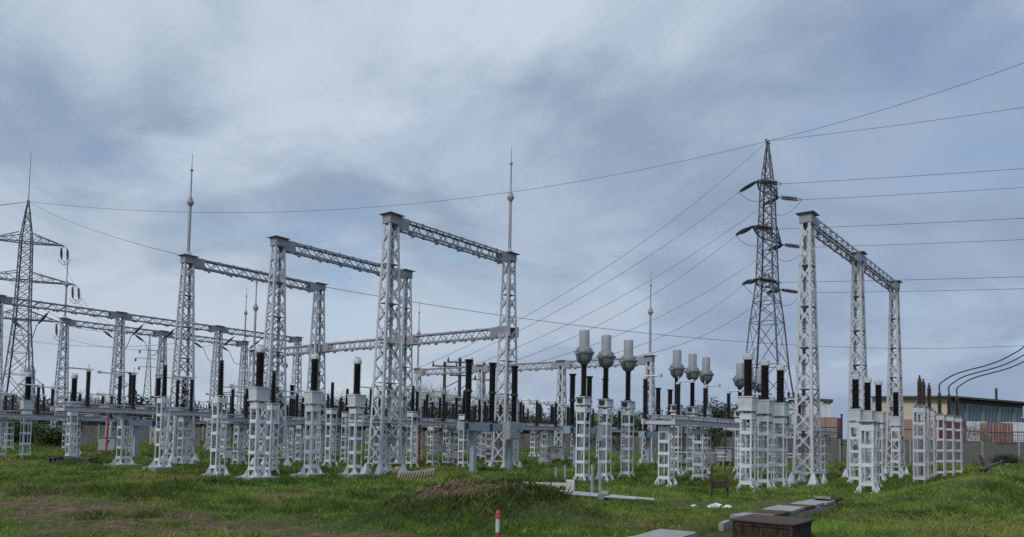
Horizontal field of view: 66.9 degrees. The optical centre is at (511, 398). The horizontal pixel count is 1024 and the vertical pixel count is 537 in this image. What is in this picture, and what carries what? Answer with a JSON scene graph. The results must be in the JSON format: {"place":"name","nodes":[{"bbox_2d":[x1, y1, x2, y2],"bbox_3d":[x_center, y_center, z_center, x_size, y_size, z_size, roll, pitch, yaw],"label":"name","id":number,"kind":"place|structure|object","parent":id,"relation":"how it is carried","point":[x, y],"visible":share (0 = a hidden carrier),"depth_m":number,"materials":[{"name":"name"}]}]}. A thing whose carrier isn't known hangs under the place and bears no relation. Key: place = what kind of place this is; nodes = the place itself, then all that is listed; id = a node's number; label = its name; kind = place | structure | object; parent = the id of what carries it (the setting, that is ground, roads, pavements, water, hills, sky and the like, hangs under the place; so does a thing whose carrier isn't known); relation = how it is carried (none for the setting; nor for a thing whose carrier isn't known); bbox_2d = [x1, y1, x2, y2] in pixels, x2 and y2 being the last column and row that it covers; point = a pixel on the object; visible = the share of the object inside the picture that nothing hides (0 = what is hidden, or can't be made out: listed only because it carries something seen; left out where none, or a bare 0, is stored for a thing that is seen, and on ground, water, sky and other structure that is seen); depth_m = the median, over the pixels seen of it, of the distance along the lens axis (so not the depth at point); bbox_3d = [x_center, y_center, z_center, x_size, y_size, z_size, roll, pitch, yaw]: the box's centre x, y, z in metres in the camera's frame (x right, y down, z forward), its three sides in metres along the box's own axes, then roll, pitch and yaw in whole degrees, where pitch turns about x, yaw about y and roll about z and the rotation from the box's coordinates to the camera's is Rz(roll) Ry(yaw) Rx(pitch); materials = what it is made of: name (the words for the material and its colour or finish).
{"place":"outdoors","nodes":[
{"label":"outdoors","id":0,"kind":"place"},
{"bbox_2d":[0,437,1023,536],"bbox_3d":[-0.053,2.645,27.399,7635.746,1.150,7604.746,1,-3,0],"label":"ground","id":1,"kind":"structure","parent":0,"point":[56,510],"depth_m":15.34,"materials":[{"name":"plant"}]},
{"bbox_2d":[2,419,44,443],"bbox_3d":[-38.590,2.545,60.889,3.811,2.387,4.386,1,-3,-5],"label":"bramble bush","id":2,"kind":"object","parent":1,"relation":"on","point":[16,431],"visible":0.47,"depth_m":60.15,"materials":[{"name":"green plant"}]},
{"bbox_2d":[18,372,35,458],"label":"voltage transformer","id":3,"kind":"object","parent":1,"relation":"on","point":[27,403],"visible":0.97,"depth_m":41.50,"materials":[{"name":"white metal"}]},
{"bbox_2d":[19,363,35,398],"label":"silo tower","id":4,"kind":"structure","parent":1,"relation":"on","point":[22,372],"depth_m":120.39,"materials":[{"name":"metal"}]},
{"bbox_2d":[0,390,75,450],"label":"disconnector","id":5,"kind":"object","parent":1,"relation":"on","point":[11,420],"visible":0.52,"depth_m":54.61,"materials":[{"name":"white metal"}]},
{"bbox_2d":[0,157,81,422],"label":"transmission pylon","id":6,"kind":"object","parent":1,"relation":"on","point":[29,289],"visible":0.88,"depth_m":85.87,"materials":[{"name":"grey metal"}]},
{"bbox_2d":[25,422,67,444],"bbox_3d":[-36.555,2.924,61.187,3.230,2.155,3.261,0,-3,27],"label":"bramble bush","id":7,"kind":"object","parent":1,"relation":"on","point":[43,434],"visible":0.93,"depth_m":60.57,"materials":[{"name":"green plant"}]},
{"bbox_2d":[0,383,102,459],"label":"disconnector","id":8,"kind":"object","parent":1,"relation":"on","point":[51,415],"visible":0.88,"depth_m":42.36,"materials":[{"name":"white metal"}]},
{"bbox_2d":[65,373,81,456],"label":"voltage transformer","id":9,"kind":"object","parent":1,"relation":"on","point":[74,377],"visible":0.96,"depth_m":42.03,"materials":[{"name":"white metal"}]},
{"bbox_2d":[48,456,100,463],"bbox_3d":[-21.099,2.984,37.478,2.250,0.347,0.950,1,-3,8],"label":"timber pile","id":10,"kind":"object","parent":1,"relation":"on","point":[87,459],"visible":0.78,"depth_m":37.12,"materials":[{"name":"wood"}]},
{"bbox_2d":[55,389,149,453],"bbox_3d":[-27.113,1.652,51.594,1.494,4.255,5.800,-1,-4,38],"label":"disconnector","id":11,"kind":"object","parent":1,"relation":"on","point":[141,439],"visible":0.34,"depth_m":51.57,"materials":[{"name":"white metal"}]},
{"bbox_2d":[98,437,116,454],"bbox_3d":[-26.265,3.153,50.357,1.080,1.332,0.620,2,-3,-10],"label":"control cabinet","id":12,"kind":"object","parent":1,"relation":"on","point":[112,442],"visible":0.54,"depth_m":50.15,"materials":[{"name":"metal"}]},
{"bbox_2d":[50,364,219,467],"bbox_3d":[-16.613,1.002,34.602,1.494,4.600,7.100,-1,-4,38],"label":"disconnector","id":13,"kind":"object","parent":1,"relation":"on","point":[133,408],"visible":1,"depth_m":34.09,"materials":[{"name":"white metal"}]},
{"bbox_2d":[135,337,162,408],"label":"lattice mast","id":14,"kind":"object","parent":1,"relation":"on","point":[147,358],"visible":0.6,"depth_m":200.50,"materials":[{"name":"grey metal"}]},
{"bbox_2d":[50,261,249,443],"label":"busbar gantry","id":15,"kind":"object","parent":1,"relation":"on","point":[66,320],"visible":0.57,"depth_m":73.60,"materials":[{"name":"metal"}]},
{"bbox_2d":[0,294,303,447],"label":"busbar gantry","id":16,"kind":"object","parent":1,"relation":"on","point":[117,315],"visible":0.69,"depth_m":63.61,"materials":[{"name":"metal"}]},
{"bbox_2d":[120,373,190,456],"bbox_3d":[-22.609,1.133,49.667,0.962,5.291,4.500,-1,-4,38],"label":"circuit breaker","id":17,"kind":"object","parent":1,"relation":"on","point":[136,423],"visible":0.55,"depth_m":49.05,"materials":[{"name":"blue paint"}]},
{"bbox_2d":[142,365,174,471],"bbox_3d":[-14.331,0.900,31.832,1.020,4.558,1.020,-1,-4,38],"label":"post insulator","id":18,"kind":"object","parent":1,"relation":"on","point":[158,466],"visible":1,"depth_m":31.75,"materials":[{"name":"white metal"}]},
{"bbox_2d":[149,398,228,450],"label":"disconnector","id":19,"kind":"object","parent":1,"relation":"on","point":[209,402],"visible":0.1,"depth_m":61.76,"materials":[{"name":"white metal"}]},
{"bbox_2d":[202,360,236,477],"bbox_3d":[-10.661,0.879,28.239,1.020,4.558,1.020,-1,-4,38],"label":"post insulator","id":20,"kind":"object","parent":1,"relation":"on","point":[221,400],"visible":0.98,"depth_m":28.17,"materials":[{"name":"white metal"}]},
{"bbox_2d":[160,154,328,462],"bbox_3d":[-15.204,-4.771,46.243,1.280,17.240,10.740,-1,-4,38],"label":"portal gantry","id":21,"kind":"object","parent":1,"relation":"on","point":[187,257],"visible":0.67,"depth_m":42.97,"materials":[{"name":"metal"}]},
{"bbox_2d":[327,287,1023,348],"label":"shield wire","id":22,"kind":"object","parent":21,"relation":"attached to","point":[666,335],"visible":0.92,"depth_m":59.25,"materials":[{"name":"metal"}]},
{"bbox_2d":[205,393,286,458],"bbox_3d":[-16.874,1.771,50.128,1.494,4.255,5.800,-1,-4,38],"label":"disconnector","id":23,"kind":"object","parent":1,"relation":"on","point":[229,426],"visible":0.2,"depth_m":48.57,"materials":[{"name":"white metal"}]},
{"bbox_2d":[233,344,278,479],"bbox_3d":[-9.102,0.613,27.811,1.120,5.126,1.120,-1,-4,38],"label":"voltage transformer","id":24,"kind":"object","parent":1,"relation":"on","point":[259,392],"visible":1,"depth_m":27.72,"materials":[{"name":"white metal"}]},
{"bbox_2d":[216,390,315,461],"bbox_3d":[-14.491,1.679,46.014,1.494,4.255,6.000,-1,-4,38],"label":"disconnector","id":25,"kind":"object","parent":1,"relation":"on","point":[293,428],"visible":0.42,"depth_m":47.18,"materials":[{"name":"white metal"}]},
{"bbox_2d":[200,382,335,464],"bbox_3d":[-12.716,1.431,41.116,1.494,4.255,7.500,-1,-4,38],"label":"disconnector","id":26,"kind":"object","parent":1,"relation":"on","point":[296,419],"visible":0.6,"depth_m":39.90,"materials":[{"name":"white metal"}]},
{"bbox_2d":[2,476,538,536],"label":"straw","id":27,"kind":"object","parent":1,"relation":"on","point":[439,485],"visible":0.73,"depth_m":15.68,"materials":[{"name":"plant"}]},
{"bbox_2d":[261,371,280,475],"bbox_3d":[-9.536,1.002,30.841,0.720,4.213,0.720,-1,-4,38],"label":"post insulator","id":28,"kind":"object","parent":1,"relation":"on","point":[273,407],"visible":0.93,"depth_m":30.79,"materials":[{"name":"white metal"}]},
{"bbox_2d":[290,352,329,478],"bbox_3d":[-7.721,0.739,30.089,1.120,5.126,1.120,-1,-4,38],"label":"voltage transformer","id":29,"kind":"object","parent":1,"relation":"on","point":[313,396],"visible":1,"depth_m":30.01,"materials":[{"name":"white metal"}]},
{"bbox_2d":[281,394,352,458],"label":"disconnector","id":30,"kind":"object","parent":1,"relation":"on","point":[333,428],"visible":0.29,"depth_m":52.24,"materials":[{"name":"white metal"}]},
{"bbox_2d":[322,382,339,467],"bbox_3d":[-8.933,1.299,38.328,0.720,4.213,0.720,-1,-4,38],"label":"post insulator","id":31,"kind":"object","parent":1,"relation":"on","point":[331,412],"visible":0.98,"depth_m":38.26,"materials":[{"name":"white metal"}]},
{"bbox_2d":[250,235,416,465],"bbox_3d":[-9.030,-2.005,41.728,1.280,11.490,10.540,-1,-4,38],"label":"portal gantry","id":32,"kind":"object","parent":1,"relation":"on","point":[284,245],"visible":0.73,"depth_m":38.72,"materials":[{"name":"metal"}]},
{"bbox_2d":[339,389,351,462],"bbox_3d":[-9.172,1.562,42.924,0.720,4.213,0.720,-1,-4,38],"label":"post insulator","id":33,"kind":"object","parent":1,"relation":"on","point":[345,436],"visible":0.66,"depth_m":42.82,"materials":[{"name":"white metal"}]},
{"bbox_2d":[314,390,385,461],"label":"disconnector","id":34,"kind":"object","parent":1,"relation":"on","point":[339,422],"visible":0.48,"depth_m":46.97,"materials":[{"name":"white metal"}]},
{"bbox_2d":[334,357,373,477],"bbox_3d":[-6.324,0.861,31.406,1.120,5.126,1.120,-1,-4,38],"label":"voltage transformer","id":35,"kind":"object","parent":1,"relation":"on","point":[356,399],"visible":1,"depth_m":31.30,"materials":[{"name":"white metal"}]},
{"bbox_2d":[242,281,518,455],"bbox_3d":[-9.253,-2.634,47.474,23.670,13.340,1.120,-1,-4,38],"label":"crossbeam run","id":36,"kind":"object","parent":1,"relation":"on","point":[411,340],"visible":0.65,"depth_m":47.08,"materials":[{"name":"grey metal"}]},
{"bbox_2d":[345,383,458,466],"bbox_3d":[-5.353,1.463,39.854,1.494,4.255,7.200,-1,-4,38],"label":"disconnector","id":37,"kind":"object","parent":1,"relation":"on","point":[427,421],"visible":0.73,"depth_m":40.40,"materials":[{"name":"white metal"}]},
{"bbox_2d":[404,386,418,467],"bbox_3d":[-5.062,1.463,39.249,0.720,4.213,0.720,-1,-4,38],"label":"post insulator","id":38,"kind":"object","parent":1,"relation":"on","point":[411,438],"visible":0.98,"depth_m":39.13,"materials":[{"name":"white metal"}]},
{"bbox_2d":[397,468,434,478],"bbox_3d":[-3.829,2.980,30.879,1.472,0.463,0.537,2,-3,-14],"label":"tile row","id":39,"kind":"object","parent":1,"relation":"on","point":[427,473],"visible":0.73,"depth_m":30.74,"materials":[{"name":"concrete"}]},
{"bbox_2d":[405,395,468,460],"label":"disconnector","id":40,"kind":"object","parent":1,"relation":"on","point":[446,411],"visible":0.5,"depth_m":49.19,"materials":[{"name":"white metal"}]},
{"bbox_2d":[361,146,521,475],"bbox_3d":[-2.770,-4.990,37.315,1.280,17.240,10.190,-1,-4,38],"label":"portal gantry","id":41,"kind":"object","parent":1,"relation":"on","point":[396,223],"visible":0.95,"depth_m":34.26,"materials":[{"name":"metal"}]},
{"bbox_2d":[420,398,477,444],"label":"hedge shrub","id":42,"kind":"object","parent":1,"relation":"on","point":[448,412],"visible":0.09,"depth_m":83.65,"materials":[{"name":"green plant"}]},
{"bbox_2d":[445,357,474,404],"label":"utility pole","id":43,"kind":"object","parent":1,"relation":"on","point":[459,361],"visible":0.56,"depth_m":88.03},
{"bbox_2d":[454,390,468,467],"bbox_3d":[-2.609,1.672,41.769,0.720,4.213,0.720,-1,-4,38],"label":"post insulator","id":44,"kind":"object","parent":1,"relation":"on","point":[462,462],"visible":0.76,"depth_m":41.68,"materials":[{"name":"white metal"}]},
{"bbox_2d":[434,401,494,459],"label":"disconnector","id":45,"kind":"object","parent":1,"relation":"on","point":[482,432],"visible":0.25,"depth_m":54.80,"materials":[{"name":"white metal"}]},
{"bbox_2d":[429,392,501,464],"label":"disconnector","id":46,"kind":"object","parent":1,"relation":"on","point":[449,430],"visible":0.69,"depth_m":43.94,"materials":[{"name":"white metal"}]},
{"bbox_2d":[457,359,522,472],"bbox_3d":[-0.780,0.914,37.116,0.962,5.291,4.500,-1,-4,38],"label":"circuit breaker","id":47,"kind":"object","parent":1,"relation":"on","point":[512,429],"visible":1,"depth_m":37.20,"materials":[{"name":"blue paint"}]},
{"bbox_2d":[34,424,1023,464],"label":"perimeter fence","id":48,"kind":"object","parent":1,"relation":"on","point":[990,449],"visible":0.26,"depth_m":78.67,"materials":[{"name":"concrete"}]},
{"bbox_2d":[497,398,563,462],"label":"disconnector","id":49,"kind":"object","parent":1,"relation":"on","point":[523,408],"visible":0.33,"depth_m":51.87,"materials":[{"name":"white metal"}]},
{"bbox_2d":[499,397,562,464],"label":"disconnector","id":50,"kind":"object","parent":1,"relation":"on","point":[537,425],"visible":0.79,"depth_m":48.59,"materials":[{"name":"white metal"}]},
{"bbox_2d":[407,283,659,464],"bbox_3d":[0.654,-1.813,59.354,23.320,13.340,1.120,-1,-4,38],"label":"busbar gantry","id":51,"kind":"object","parent":1,"relation":"on","point":[648,359],"visible":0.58,"depth_m":56.87,"materials":[{"name":"metal"}]},
{"bbox_2d":[526,407,567,456],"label":"disconnector","id":52,"kind":"object","parent":1,"relation":"on","point":[533,436],"visible":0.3,"depth_m":64.65,"materials":[{"name":"white metal"}]},
{"bbox_2d":[528,402,583,462],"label":"disconnector","id":53,"kind":"object","parent":1,"relation":"on","point":[552,414],"visible":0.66,"depth_m":54.02,"materials":[{"name":"white metal"}]},
{"bbox_2d":[572,330,593,480],"bbox_3d":[2.817,0.319,30.580,0.776,6.053,1.260,-1,-4,38],"label":"current transformer","id":54,"kind":"object","parent":1,"relation":"on","point":[584,352],"visible":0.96,"depth_m":30.48,"materials":[{"name":"white metal"}]},
{"bbox_2d":[564,374,610,468],"bbox_3d":[4.572,1.366,43.961,0.962,5.291,4.500,-1,-4,38],"label":"circuit breaker","id":55,"kind":"object","parent":1,"relation":"on","point":[570,428],"visible":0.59,"depth_m":42.99,"materials":[{"name":"blue paint"}]},
{"bbox_2d":[595,335,615,481],"bbox_3d":[3.833,0.415,31.814,0.776,6.053,1.260,-1,-4,38],"label":"current transformer","id":56,"kind":"object","parent":1,"relation":"on","point":[606,357],"visible":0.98,"depth_m":31.72,"materials":[{"name":"white metal"}]},
{"bbox_2d":[560,490,654,500],"bbox_3d":[2.068,2.688,21.794,4.053,0.240,0.267,-1,-3,30],"label":"pipe bundle","id":57,"kind":"object","parent":1,"relation":"on","point":[605,495],"visible":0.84,"depth_m":21.40,"materials":[{"name":"grey metal"}]},
{"bbox_2d":[585,410,640,451],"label":"hedge shrub","id":58,"kind":"object","parent":1,"relation":"on","point":[618,434],"visible":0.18,"depth_m":81.21,"materials":[{"name":"green plant"}]},
{"bbox_2d":[591,408,637,459],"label":"disconnector","id":59,"kind":"object","parent":1,"relation":"on","point":[617,428],"visible":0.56,"depth_m":61.85,"materials":[{"name":"white metal"}]},
{"bbox_2d":[618,340,637,476],"bbox_3d":[4.985,0.501,33.386,0.776,6.053,1.260,-1,-4,38],"label":"current transformer","id":60,"kind":"object","parent":1,"relation":"on","point":[627,360],"visible":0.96,"depth_m":33.29,"materials":[{"name":"white metal"}]},
{"bbox_2d":[638,386,676,466],"bbox_3d":[9.803,1.931,50.891,0.962,5.291,4.500,-1,-4,38],"label":"circuit breaker","id":61,"kind":"object","parent":1,"relation":"on","point":[646,433],"visible":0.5,"depth_m":50.95,"materials":[{"name":"blue paint"}]},
{"bbox_2d":[668,350,685,475],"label":"current transformer","id":62,"kind":"object","parent":1,"relation":"on","point":[676,368],"visible":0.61,"depth_m":37.01,"materials":[{"name":"white metal"}]},
{"bbox_2d":[641,370,739,486],"bbox_3d":[7.122,1.231,30.356,1.454,4.255,6.200,-1,-4,38],"label":"disconnector","id":63,"kind":"object","parent":1,"relation":"on","point":[703,422],"visible":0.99,"depth_m":29.27,"materials":[{"name":"white metal"}]},
{"bbox_2d":[684,353,700,473],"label":"current transformer","id":64,"kind":"object","parent":1,"relation":"on","point":[692,371],"visible":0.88,"depth_m":38.44,"materials":[{"name":"white metal"}]},
{"bbox_2d":[698,357,713,474],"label":"current transformer","id":65,"kind":"object","parent":1,"relation":"on","point":[706,374],"visible":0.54,"depth_m":39.82,"materials":[{"name":"white metal"}]},
{"bbox_2d":[680,396,736,434],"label":"evergreen tree","id":66,"kind":"object","parent":1,"relation":"on","point":[719,411],"visible":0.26,"depth_m":83.13,"materials":[{"name":"green plant"}]},
{"bbox_2d":[710,467,728,497],"bbox_3d":[6.193,2.550,23.068,0.722,1.026,0.104,3,-3,-25],"label":"chair","id":67,"kind":"object","parent":1,"relation":"on","point":[718,484],"visible":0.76,"depth_m":23.01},
{"bbox_2d":[714,447,731,465],"bbox_3d":[14.823,4.147,54.353,1.080,1.432,0.620,2,-3,-10],"label":"control cabinet","id":68,"kind":"object","parent":1,"relation":"on","point":[728,452],"visible":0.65,"depth_m":54.15,"materials":[{"name":"metal"}]},
{"bbox_2d":[629,497,842,536],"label":"cable trench","id":69,"kind":"object","parent":1,"relation":"on","point":[809,506],"visible":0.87,"depth_m":15.74,"materials":[{"name":"concrete"}]},
{"bbox_2d":[732,363,743,471],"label":"current transformer","id":70,"kind":"object","parent":1,"relation":"on","point":[738,378],"visible":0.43,"depth_m":42.44,"materials":[{"name":"white metal"}]},
{"bbox_2d":[735,352,759,491],"bbox_3d":[7.974,0.795,26.201,0.740,4.751,0.767,-1,-4,38],"label":"voltage transformer","id":71,"kind":"object","parent":1,"relation":"on","point":[747,401],"visible":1,"depth_m":26.11,"materials":[{"name":"white metal"}]},
{"bbox_2d":[723,386,793,480],"bbox_3d":[11.682,1.695,36.419,1.454,4.255,5.800,-1,-4,38],"label":"disconnector","id":72,"kind":"object","parent":1,"relation":"on","point":[789,429],"visible":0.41,"depth_m":34.88,"materials":[{"name":"white metal"}]},
{"bbox_2d":[755,369,766,470],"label":"current transformer","id":73,"kind":"object","parent":1,"relation":"on","point":[758,381],"visible":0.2,"depth_m":45.74,"materials":[{"name":"white metal"}]},
{"bbox_2d":[753,358,776,489],"bbox_3d":[9.107,0.920,27.911,0.740,4.751,0.767,-1,-4,38],"label":"voltage transformer","id":74,"kind":"object","parent":1,"relation":"on","point":[765,406],"visible":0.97,"depth_m":27.80,"materials":[{"name":"white metal"}]},
{"bbox_2d":[731,138,802,456],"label":"transmission pylon","id":75,"kind":"object","parent":1,"relation":"on","point":[769,184],"visible":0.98,"depth_m":75.65,"materials":[{"name":"metal"}]},
{"bbox_2d":[29,141,765,212],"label":"shield wire","id":76,"kind":"object","parent":75,"relation":"attached to","point":[390,205],"visible":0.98,"depth_m":81.24,"materials":[{"name":"metal"}]},
{"bbox_2d":[729,514,814,536],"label":"rusty box","id":77,"kind":"object","parent":1,"relation":"on","point":[756,525],"visible":1,"depth_m":12.44,"materials":[{"name":"metal"}]},
{"bbox_2d":[770,363,790,487],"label":"voltage transformer","id":78,"kind":"object","parent":1,"relation":"on","point":[781,407],"visible":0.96,"depth_m":29.41,"materials":[{"name":"white metal"}]},
{"bbox_2d":[775,392,832,437],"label":"storage shed","id":79,"kind":"structure","parent":1,"relation":"on","point":[825,409],"depth_m":91.41,"materials":[{"name":"metal"}]},
{"bbox_2d":[784,395,837,475],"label":"disconnector","id":80,"kind":"object","parent":1,"relation":"on","point":[826,432],"visible":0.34,"depth_m":41.86,"materials":[{"name":"white metal"}]},
{"bbox_2d":[800,417,836,454],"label":"brick stack","id":81,"kind":"object","parent":1,"relation":"on","point":[829,422],"visible":0.23,"depth_m":81.41,"materials":[{"name":"brick"}]},
{"bbox_2d":[788,210,910,485],"bbox_3d":[17.441,-1.617,39.028,1.280,11.490,18.340,-1,-4,38],"label":"portal gantry","id":82,"kind":"object","parent":1,"relation":"on","point":[807,219],"visible":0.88,"depth_m":33.80,"materials":[{"name":"metal"}]},
{"bbox_2d":[847,373,863,482],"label":"voltage transformer","id":83,"kind":"object","parent":1,"relation":"on","point":[855,412],"visible":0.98,"depth_m":32.56,"materials":[{"name":"white metal"}]},
{"bbox_2d":[854,420,879,493],"bbox_3d":[12.117,2.001,26.381,0.770,2.480,0.770,-1,-4,38],"label":"lattice support","id":84,"kind":"object","parent":1,"relation":"on","point":[872,428],"visible":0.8,"depth_m":26.27,"materials":[{"name":"white metal"}]},
{"bbox_2d":[862,377,875,479],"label":"voltage transformer","id":85,"kind":"object","parent":1,"relation":"on","point":[868,414],"visible":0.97,"depth_m":34.37,"materials":[{"name":"white metal"}]},
{"bbox_2d":[864,422,882,486],"bbox_3d":[12.813,2.079,27.609,0.770,2.480,0.770,-1,-4,38],"label":"lattice support","id":86,"kind":"object","parent":1,"relation":"on","point":[878,447],"visible":0.39,"depth_m":27.61,"materials":[{"name":"white metal"}]},
{"bbox_2d":[874,379,886,481],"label":"voltage transformer","id":87,"kind":"object","parent":1,"relation":"on","point":[880,415],"visible":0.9,"depth_m":35.80,"materials":[{"name":"white metal"}]},
{"bbox_2d":[877,419,912,455],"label":"brick stack","id":88,"kind":"object","parent":1,"relation":"on","point":[908,430],"visible":0.18,"depth_m":83.43,"materials":[{"name":"brick"}]},
{"bbox_2d":[889,387,903,478],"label":"voltage transformer","id":89,"kind":"object","parent":1,"relation":"on","point":[895,419],"visible":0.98,"depth_m":40.28,"materials":[{"name":"white metal"}]},
{"bbox_2d":[912,375,927,482],"bbox_3d":[17.295,1.323,32.867,0.510,4.630,0.570,-1,-4,38],"label":"cable sealing end","id":90,"kind":"object","parent":1,"relation":"on","point":[915,410],"visible":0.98,"depth_m":32.78,"materials":[{"name":"grey paint"}]},
{"bbox_2d":[916,379,930,479],"bbox_3d":[18.358,1.433,34.569,0.510,4.630,0.570,-1,-4,38],"label":"cable sealing end","id":91,"kind":"object","parent":1,"relation":"on","point":[928,426],"visible":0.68,"depth_m":34.54,"materials":[{"name":"grey paint"}]},
{"bbox_2d":[923,383,936,478],"bbox_3d":[19.787,1.576,36.745,0.510,4.630,0.570,-1,-4,38],"label":"cable sealing end","id":92,"kind":"object","parent":1,"relation":"on","point":[933,413],"visible":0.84,"depth_m":36.72,"materials":[{"name":"grey paint"}]},
{"bbox_2d":[934,391,945,476],"bbox_3d":[22.767,1.872,41.257,0.510,4.630,0.570,-1,-4,38],"label":"cable sealing end","id":93,"kind":"object","parent":1,"relation":"on","point":[943,418],"visible":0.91,"depth_m":41.15,"materials":[{"name":"grey paint"}]},
{"bbox_2d":[871,388,1023,456],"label":"factory hall","id":94,"kind":"structure","parent":1,"relation":"on","point":[996,410],"depth_m":103.64,"materials":[{"name":"concrete"}]},
{"bbox_2d":[968,404,981,421],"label":"window","id":95,"kind":"structure","parent":94,"relation":"in","point":[974,411],"depth_m":103.73,"materials":[{"name":"glass"}]},
{"bbox_2d":[985,405,997,422],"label":"window","id":96,"kind":"structure","parent":94,"relation":"in","point":[991,416],"depth_m":106.01,"materials":[{"name":"glass"}]},
{"bbox_2d":[944,392,955,474],"bbox_3d":[23.964,1.960,42.477,0.510,4.630,0.570,-1,-4,38],"label":"cable sealing end","id":97,"kind":"object","parent":1,"relation":"on","point":[949,416],"visible":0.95,"depth_m":42.35,"materials":[{"name":"grey paint"}]},
{"bbox_2d":[939,420,966,456],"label":"brick stack","id":98,"kind":"object","parent":1,"relation":"on","point":[948,425],"visible":0.15,"depth_m":82.97,"materials":[{"name":"brick"}]},
{"bbox_2d":[952,394,962,473],"bbox_3d":[25.120,2.049,43.729,0.510,4.630,0.570,-1,-4,38],"label":"cable sealing end","id":99,"kind":"object","parent":1,"relation":"on","point":[958,418],"visible":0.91,"depth_m":43.57,"materials":[{"name":"grey paint"}]},
{"bbox_2d":[949,421,995,449],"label":"bare shrub","id":100,"kind":"object","parent":1,"relation":"on","point":[973,434],"visible":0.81,"depth_m":76.64,"materials":[{"name":"grey plant"}]},
{"bbox_2d":[980,423,1012,457],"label":"brick stack","id":101,"kind":"object","parent":1,"relation":"on","point":[997,428],"visible":0.34,"depth_m":78.00,"materials":[{"name":"brick"}]},
{"bbox_2d":[987,451,1023,464],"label":"green shrub","id":102,"kind":"object","parent":1,"relation":"on","point":[1008,459],"visible":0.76,"depth_m":72.68,"materials":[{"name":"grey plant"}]},
{"bbox_2d":[0,0,1023,443],"label":"sky","id":103,"kind":"structure","parent":0,"point":[279,107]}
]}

